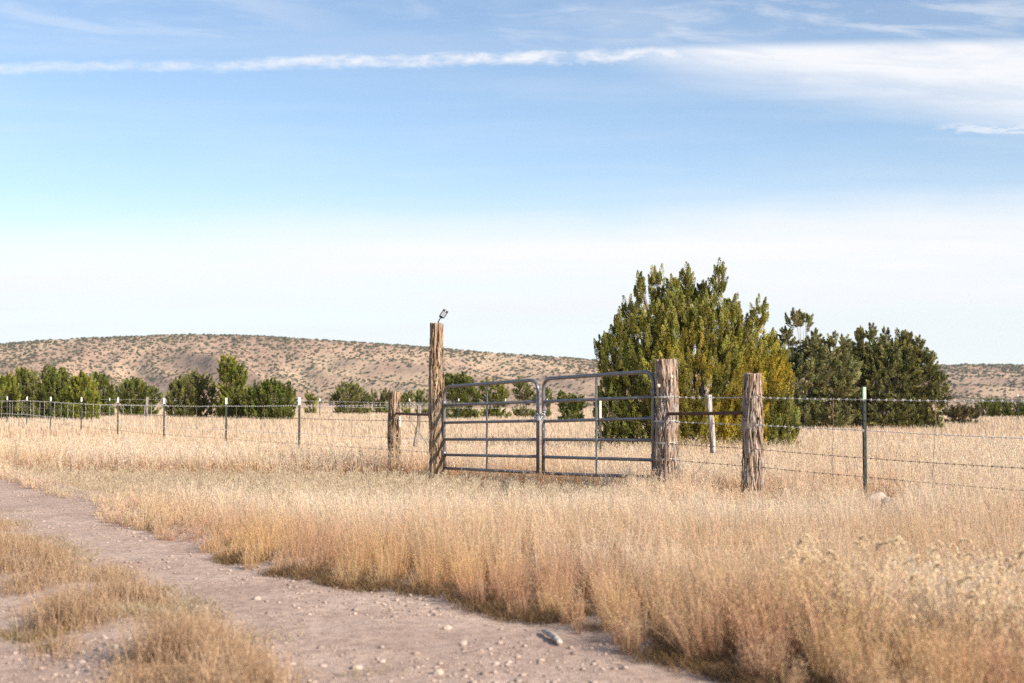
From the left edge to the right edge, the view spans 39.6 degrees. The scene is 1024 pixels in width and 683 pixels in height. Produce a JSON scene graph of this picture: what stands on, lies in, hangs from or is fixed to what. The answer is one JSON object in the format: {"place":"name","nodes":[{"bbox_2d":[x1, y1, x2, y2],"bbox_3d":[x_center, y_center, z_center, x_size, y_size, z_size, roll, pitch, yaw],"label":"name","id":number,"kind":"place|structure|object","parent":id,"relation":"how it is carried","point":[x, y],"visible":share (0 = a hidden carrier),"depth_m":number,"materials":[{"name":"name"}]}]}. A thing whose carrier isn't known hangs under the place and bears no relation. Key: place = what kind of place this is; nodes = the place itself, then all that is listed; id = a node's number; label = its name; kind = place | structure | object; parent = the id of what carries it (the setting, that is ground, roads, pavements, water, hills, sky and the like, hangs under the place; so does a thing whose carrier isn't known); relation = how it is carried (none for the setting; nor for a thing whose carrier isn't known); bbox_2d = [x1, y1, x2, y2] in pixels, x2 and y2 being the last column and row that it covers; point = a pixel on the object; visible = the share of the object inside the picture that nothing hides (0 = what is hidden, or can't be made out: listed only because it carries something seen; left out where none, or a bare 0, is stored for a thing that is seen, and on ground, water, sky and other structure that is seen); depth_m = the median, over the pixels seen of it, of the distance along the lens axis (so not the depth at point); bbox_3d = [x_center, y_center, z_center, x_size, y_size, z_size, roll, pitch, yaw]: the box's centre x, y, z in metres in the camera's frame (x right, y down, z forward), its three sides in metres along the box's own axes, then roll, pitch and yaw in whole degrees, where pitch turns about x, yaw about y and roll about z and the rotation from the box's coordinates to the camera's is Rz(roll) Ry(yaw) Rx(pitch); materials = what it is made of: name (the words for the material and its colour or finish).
{"place":"outdoors","nodes":[
{"label":"outdoors","id":0,"kind":"place"},
{"bbox_2d":[0,603,181,682],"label":"track grass","id":1,"kind":"structure","parent":0,"point":[18,638],"depth_m":6.30,"materials":[{"name":"beige plant"}]},
{"bbox_2d":[0,470,894,682],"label":"dirt road","id":2,"kind":"structure","parent":0,"point":[370,637],"depth_m":6.59,"materials":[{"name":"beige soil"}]},
{"bbox_2d":[0,512,319,682],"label":"median grass","id":3,"kind":"structure","parent":2,"relation":"on","point":[193,644],"depth_m":5.85,"materials":[{"name":"beige plant"}]},
{"bbox_2d":[2,510,405,682],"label":"weedy edge","id":4,"kind":"object","parent":2,"relation":"on","point":[187,602],"visible":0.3,"depth_m":7.25,"materials":[{"name":"beige plant"}]},
{"bbox_2d":[351,664,362,669],"bbox_3d":[-0.609,1.279,5.583,0.047,0.024,0.039,0,-3,0],"label":"rock","id":5,"kind":"object","parent":2,"relation":"on","point":[358,666],"visible":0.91,"depth_m":5.57,"materials":[{"name":"beige stone"}]},
{"bbox_2d":[432,669,443,674],"bbox_3d":[-0.282,1.268,5.451,0.042,0.029,0.032,-1,-3,12],"label":"rock","id":6,"kind":"object","parent":2,"relation":"on","point":[438,671],"visible":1,"depth_m":5.44,"materials":[{"name":"beige stone"}]},
{"bbox_2d":[442,625,451,629],"bbox_3d":[-0.299,1.324,6.575,0.047,0.030,0.035,0,-3,0],"label":"rock","id":7,"kind":"object","parent":2,"relation":"on","point":[446,627],"visible":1,"depth_m":6.56,"materials":[{"name":"beige stone"}]},
{"bbox_2d":[459,640,466,644],"bbox_3d":[-0.211,1.302,6.136,0.036,0.030,0.027,0,-3,0],"label":"rock","id":8,"kind":"object","parent":2,"relation":"on","point":[463,642],"visible":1,"depth_m":6.13,"materials":[{"name":"beige stone"}]},
{"bbox_2d":[541,629,561,644],"bbox_3d":[0.178,1.292,6.250,0.032,0.030,0.331,0,-3,-11],"label":"rock","id":9,"kind":"object","parent":2,"relation":"on","point":[554,637],"visible":1,"depth_m":6.20,"materials":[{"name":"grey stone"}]},
{"bbox_2d":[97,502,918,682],"bbox_3d":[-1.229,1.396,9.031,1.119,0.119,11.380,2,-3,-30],"label":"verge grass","id":10,"kind":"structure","parent":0,"point":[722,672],"depth_m":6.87,"materials":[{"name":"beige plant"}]},
{"bbox_2d":[0,407,1023,675],"bbox_3d":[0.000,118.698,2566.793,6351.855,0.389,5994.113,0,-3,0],"label":"ground","id":11,"kind":"structure","parent":0,"point":[530,581],"depth_m":18.23,"materials":[{"name":"beige plant"}]},
{"bbox_2d":[0,371,21,417],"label":"juniper tree","id":12,"kind":"object","parent":11,"relation":"on","point":[8,384],"visible":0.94,"depth_m":81.64,"materials":[{"name":"green plant"}]},
{"bbox_2d":[10,366,32,418],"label":"juniper tree","id":13,"kind":"object","parent":11,"relation":"on","point":[22,377],"visible":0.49,"depth_m":83.71,"materials":[{"name":"green plant"}]},
{"bbox_2d":[25,368,42,419],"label":"juniper tree","id":14,"kind":"object","parent":11,"relation":"on","point":[31,387],"visible":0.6,"depth_m":79.64,"materials":[{"name":"green plant"}]},
{"bbox_2d":[33,363,79,419],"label":"juniper tree","id":15,"kind":"object","parent":11,"relation":"on","point":[51,384],"visible":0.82,"depth_m":75.45,"materials":[{"name":"green plant"}]},
{"bbox_2d":[66,370,102,420],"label":"juniper tree","id":16,"kind":"object","parent":11,"relation":"on","point":[83,385],"visible":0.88,"depth_m":71.70,"materials":[{"name":"green plant"}]},
{"bbox_2d":[93,371,116,416],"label":"juniper tree","id":17,"kind":"object","parent":11,"relation":"on","point":[103,383],"visible":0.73,"depth_m":99.85,"materials":[{"name":"green plant"}]},
{"bbox_2d":[113,377,164,415],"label":"juniper tree","id":18,"kind":"object","parent":11,"relation":"on","point":[132,385],"visible":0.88,"depth_m":111.22,"materials":[{"name":"green plant"}]},
{"bbox_2d":[165,367,219,417],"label":"bush","id":19,"kind":"object","parent":11,"relation":"on","point":[191,396],"visible":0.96,"depth_m":87.58,"materials":[{"name":"green plant"}]},
{"bbox_2d":[0,397,428,452],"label":"wire fence","id":20,"kind":"object","parent":11,"relation":"on","point":[164,415],"visible":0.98,"depth_m":31.20,"materials":[{"name":"grey metal"}]},
{"bbox_2d":[413,405,420,446],"bbox_3d":[-1.463,1.302,21.970,0.128,0.645,0.080,0,-3,0],"label":"hanging post","id":21,"kind":"object","parent":20,"relation":"hanging from","point":[417,426],"visible":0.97,"depth_m":21.95,"materials":[{"name":"brown wood"}]},
{"bbox_2d":[212,353,248,419],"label":"juniper tree","id":22,"kind":"object","parent":11,"relation":"on","point":[229,370],"visible":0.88,"depth_m":85.78,"materials":[{"name":"green plant"}]},
{"bbox_2d":[239,377,297,420],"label":"juniper tree","id":23,"kind":"object","parent":11,"relation":"on","point":[266,392],"visible":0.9,"depth_m":83.61,"materials":[{"name":"green plant"}]},
{"bbox_2d":[304,390,318,413],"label":"juniper tree","id":24,"kind":"object","parent":11,"relation":"on","point":[310,399],"visible":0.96,"depth_m":129.71,"materials":[{"name":"green plant"}]},
{"bbox_2d":[101,397,547,418],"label":"wire fence","id":25,"kind":"object","parent":11,"relation":"on","point":[147,399],"visible":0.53,"depth_m":91.92,"materials":[{"name":"grey metal"}]},
{"bbox_2d":[329,381,374,414],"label":"juniper tree","id":26,"kind":"object","parent":11,"relation":"on","point":[355,396],"visible":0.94,"depth_m":134.50,"materials":[{"name":"green plant"}]},
{"bbox_2d":[366,387,389,413],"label":"juniper tree","id":27,"kind":"object","parent":11,"relation":"on","point":[382,408],"visible":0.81,"depth_m":149.69,"materials":[{"name":"green plant"}]},
{"bbox_2d":[387,391,401,471],"bbox_3d":[-1.873,1.502,22.654,0.234,1.424,0.234,0,-3,0],"label":"fence post","id":28,"kind":"object","parent":11,"relation":"on","point":[393,427],"visible":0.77,"depth_m":22.60,"materials":[{"name":"brown wood"}]},
{"bbox_2d":[400,390,414,412],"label":"juniper tree","id":29,"kind":"object","parent":11,"relation":"on","point":[404,398],"visible":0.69,"depth_m":149.63,"materials":[{"name":"green plant"}]},
{"bbox_2d":[413,387,428,412],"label":"juniper tree","id":30,"kind":"object","parent":11,"relation":"on","point":[419,393],"visible":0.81,"depth_m":154.89,"materials":[{"name":"green plant"}]},
{"bbox_2d":[427,323,446,477],"bbox_3d":[-1.108,0.930,21.130,0.312,2.428,0.313,0,-3,0],"label":"gate post","id":31,"kind":"object","parent":11,"relation":"on","point":[435,379],"visible":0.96,"depth_m":21.05,"materials":[{"name":"brown wood"}]},
{"bbox_2d":[395,412,427,415],"bbox_3d":[-1.488,1.114,21.812,0.040,0.051,1.637,1,-3,-25],"label":"brace pipe","id":32,"kind":"object","parent":31,"relation":"attached to","point":[412,414],"visible":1,"depth_m":21.85,"materials":[{"name":"metal"}]},
{"bbox_2d":[438,309,447,322],"bbox_3d":[-1.041,-0.361,21.146,0.190,0.252,0.059,-1,-3,15],"label":"solar lamp","id":33,"kind":"object","parent":31,"relation":"attached to","point":[443,314],"visible":1,"depth_m":21.13,"materials":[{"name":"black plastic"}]},
{"bbox_2d":[442,379,539,473],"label":"farm gate","id":34,"kind":"structure","parent":31,"relation":"attached to","point":[487,421],"depth_m":20.03,"materials":[{"name":"metal"}]},
{"bbox_2d":[534,411,545,429],"bbox_3d":[0.381,1.054,19.064,0.129,0.258,0.209,1,-3,-26],"label":"gate chain","id":35,"kind":"object","parent":34,"relation":"attached to","point":[539,417],"visible":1,"depth_m":19.00,"materials":[{"name":"metal"}]},
{"bbox_2d":[442,371,481,419],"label":"juniper tree","id":36,"kind":"object","parent":11,"relation":"on","point":[462,394],"visible":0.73,"depth_m":104.46,"materials":[{"name":"green plant"}]},
{"bbox_2d":[478,376,511,418],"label":"juniper tree","id":37,"kind":"object","parent":11,"relation":"on","point":[501,394],"visible":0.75,"depth_m":114.67,"materials":[{"name":"green plant"}]},
{"bbox_2d":[494,474,514,499],"bbox_3d":[-0.071,1.485,13.729,0.098,0.448,0.326,1,-3,-24],"label":"dead weed","id":38,"kind":"object","parent":11,"relation":"on","point":[507,485],"visible":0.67,"depth_m":13.71,"materials":[{"name":"beige plant"}]},
{"bbox_2d":[511,375,535,417],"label":"juniper tree","id":39,"kind":"object","parent":11,"relation":"on","point":[523,411],"visible":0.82,"depth_m":119.68,"materials":[{"name":"green plant"}]},
{"bbox_2d":[541,387,553,416],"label":"juniper tree","id":40,"kind":"object","parent":11,"relation":"on","point":[548,396],"visible":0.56,"depth_m":119.83,"materials":[{"name":"green plant"}]},
{"bbox_2d":[557,390,588,418],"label":"juniper tree","id":41,"kind":"object","parent":11,"relation":"on","point":[568,412],"visible":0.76,"depth_m":87.71,"materials":[{"name":"green plant"}]},
{"bbox_2d":[599,401,601,455],"bbox_3d":[1.460,1.597,23.462,0.037,1.272,0.044,0,-3,0],"label":"steel fence post","id":42,"kind":"object","parent":11,"relation":"on","point":[600,425],"visible":0.66,"depth_m":23.46,"materials":[{"name":"white metal"}]},
{"bbox_2d":[626,456,638,486],"bbox_3d":[1.396,1.584,16.527,0.095,0.503,0.132,2,-4,-43],"label":"dead weed","id":43,"kind":"object","parent":11,"relation":"on","point":[630,472],"visible":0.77,"depth_m":16.54,"materials":[{"name":"beige plant"}]},
{"bbox_2d":[652,359,679,488],"bbox_3d":[1.848,1.081,17.124,0.359,1.744,0.385,0,-3,0],"label":"gate post","id":44,"kind":"object","parent":11,"relation":"on","point":[666,430],"visible":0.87,"depth_m":17.02,"materials":[{"name":"brown wood"}]},
{"bbox_2d":[542,370,656,478],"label":"farm gate","id":45,"kind":"structure","parent":44,"relation":"attached to","point":[596,399],"depth_m":18.03,"materials":[{"name":"metal"}]},
{"bbox_2d":[667,411,742,414],"bbox_3d":[2.245,0.826,16.374,0.040,0.059,1.446,2,-3,-32],"label":"brace pipe","id":46,"kind":"object","parent":44,"relation":"attached to","point":[710,413],"visible":1,"depth_m":16.33,"materials":[{"name":"grey metal"}]},
{"bbox_2d":[671,452,708,480],"bbox_3d":[2.060,1.581,16.873,0.620,0.547,0.199,-3,-4,44],"label":"dead weed","id":47,"kind":"object","parent":11,"relation":"on","point":[682,468],"visible":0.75,"depth_m":16.86,"materials":[{"name":"beige plant"}]},
{"bbox_2d":[592,258,800,451],"bbox_3d":[3.762,0.358,28.922,4.310,4.216,2.699,0,-3,0],"label":"juniper tree","id":48,"kind":"object","parent":11,"relation":"on","point":[733,352],"visible":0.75,"depth_m":28.61,"materials":[{"name":"green plant"}]},
{"bbox_2d":[740,373,764,498],"bbox_3d":[2.676,1.120,15.815,0.291,1.550,0.292,0,-3,0],"label":"fence post","id":49,"kind":"object","parent":11,"relation":"on","point":[752,436],"visible":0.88,"depth_m":15.73,"materials":[{"name":"brown wood"}]},
{"bbox_2d":[765,307,863,430],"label":"juniper tree","id":50,"kind":"object","parent":11,"relation":"on","point":[822,365],"visible":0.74,"depth_m":57.45,"materials":[{"name":"green plant"}]},
{"bbox_2d":[669,387,1023,498],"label":"wire fence","id":51,"kind":"object","parent":11,"relation":"on","point":[864,430],"visible":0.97,"depth_m":14.11,"materials":[{"name":"grey metal"}]},
{"bbox_2d":[705,394,715,452],"bbox_3d":[2.290,0.947,16.389,0.120,0.676,0.089,0,-3,0],"label":"hanging post","id":52,"kind":"object","parent":51,"relation":"hanging from","point":[709,408],"visible":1,"depth_m":16.36,"materials":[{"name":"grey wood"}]},
{"bbox_2d":[868,491,886,510],"bbox_3d":[3.650,1.634,14.233,0.243,0.266,0.201,0,-3,0],"label":"boulder","id":53,"kind":"object","parent":11,"relation":"on","point":[882,496],"visible":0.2,"depth_m":14.19,"materials":[{"name":"beige stone"}]},
{"bbox_2d":[881,497,896,506],"bbox_3d":[3.759,1.650,14.140,0.188,0.214,0.153,0,-3,0],"label":"boulder","id":54,"kind":"object","parent":11,"relation":"on","point":[888,501],"visible":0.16,"depth_m":14.10,"materials":[{"name":"beige stone"}]},
{"bbox_2d":[828,322,954,430],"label":"juniper tree","id":55,"kind":"object","parent":11,"relation":"on","point":[906,356],"visible":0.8,"depth_m":59.37,"materials":[{"name":"green plant"}]},
{"bbox_2d":[779,533,1023,677],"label":"foxtail grass","id":56,"kind":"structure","parent":11,"relation":"on","point":[950,574],"depth_m":5.64,"materials":[{"name":"beige plant"}]},
{"bbox_2d":[941,403,979,424],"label":"juniper tree","id":57,"kind":"object","parent":11,"relation":"on","point":[963,412],"visible":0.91,"depth_m":74.64,"materials":[{"name":"green plant"}]},
{"bbox_2d":[974,397,1002,417],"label":"bush","id":58,"kind":"object","parent":11,"relation":"on","point":[993,409],"visible":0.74,"depth_m":119.23,"materials":[{"name":"green plant"}]},
{"bbox_2d":[1000,398,1023,417],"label":"bush","id":59,"kind":"object","parent":11,"relation":"on","point":[1006,406],"visible":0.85,"depth_m":119.65,"materials":[{"name":"green plant"}]},
{"bbox_2d":[0,335,1023,407],"bbox_3d":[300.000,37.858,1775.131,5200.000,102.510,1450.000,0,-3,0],"label":"hills","id":60,"kind":"structure","parent":0,"point":[412,372],"depth_m":1719.60,"materials":[{"name":"brown soil"}]},
{"bbox_2d":[0,333,1023,405],"bbox_3d":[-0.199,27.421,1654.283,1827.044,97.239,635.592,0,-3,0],"label":"hill scrub","id":61,"kind":"object","parent":60,"relation":"on","point":[1013,367],"visible":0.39,"depth_m":1769.86,"materials":[{"name":"green plant"}]},
{"bbox_2d":[0,408,1023,444],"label":"grass","id":62,"kind":"structure","parent":0,"point":[987,425],"depth_m":53.17,"materials":[{"name":"beige plant"}]},
{"bbox_2d":[0,0,1023,364],"label":"sky","id":63,"kind":"structure","parent":0,"point":[345,170],"materials":[{"name":"blue"}]},
{"bbox_2d":[149,469,1023,682],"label":"grass","id":64,"kind":"structure","parent":0,"point":[680,577],"depth_m":7.39,"materials":[{"name":"beige plant"}]}
]}

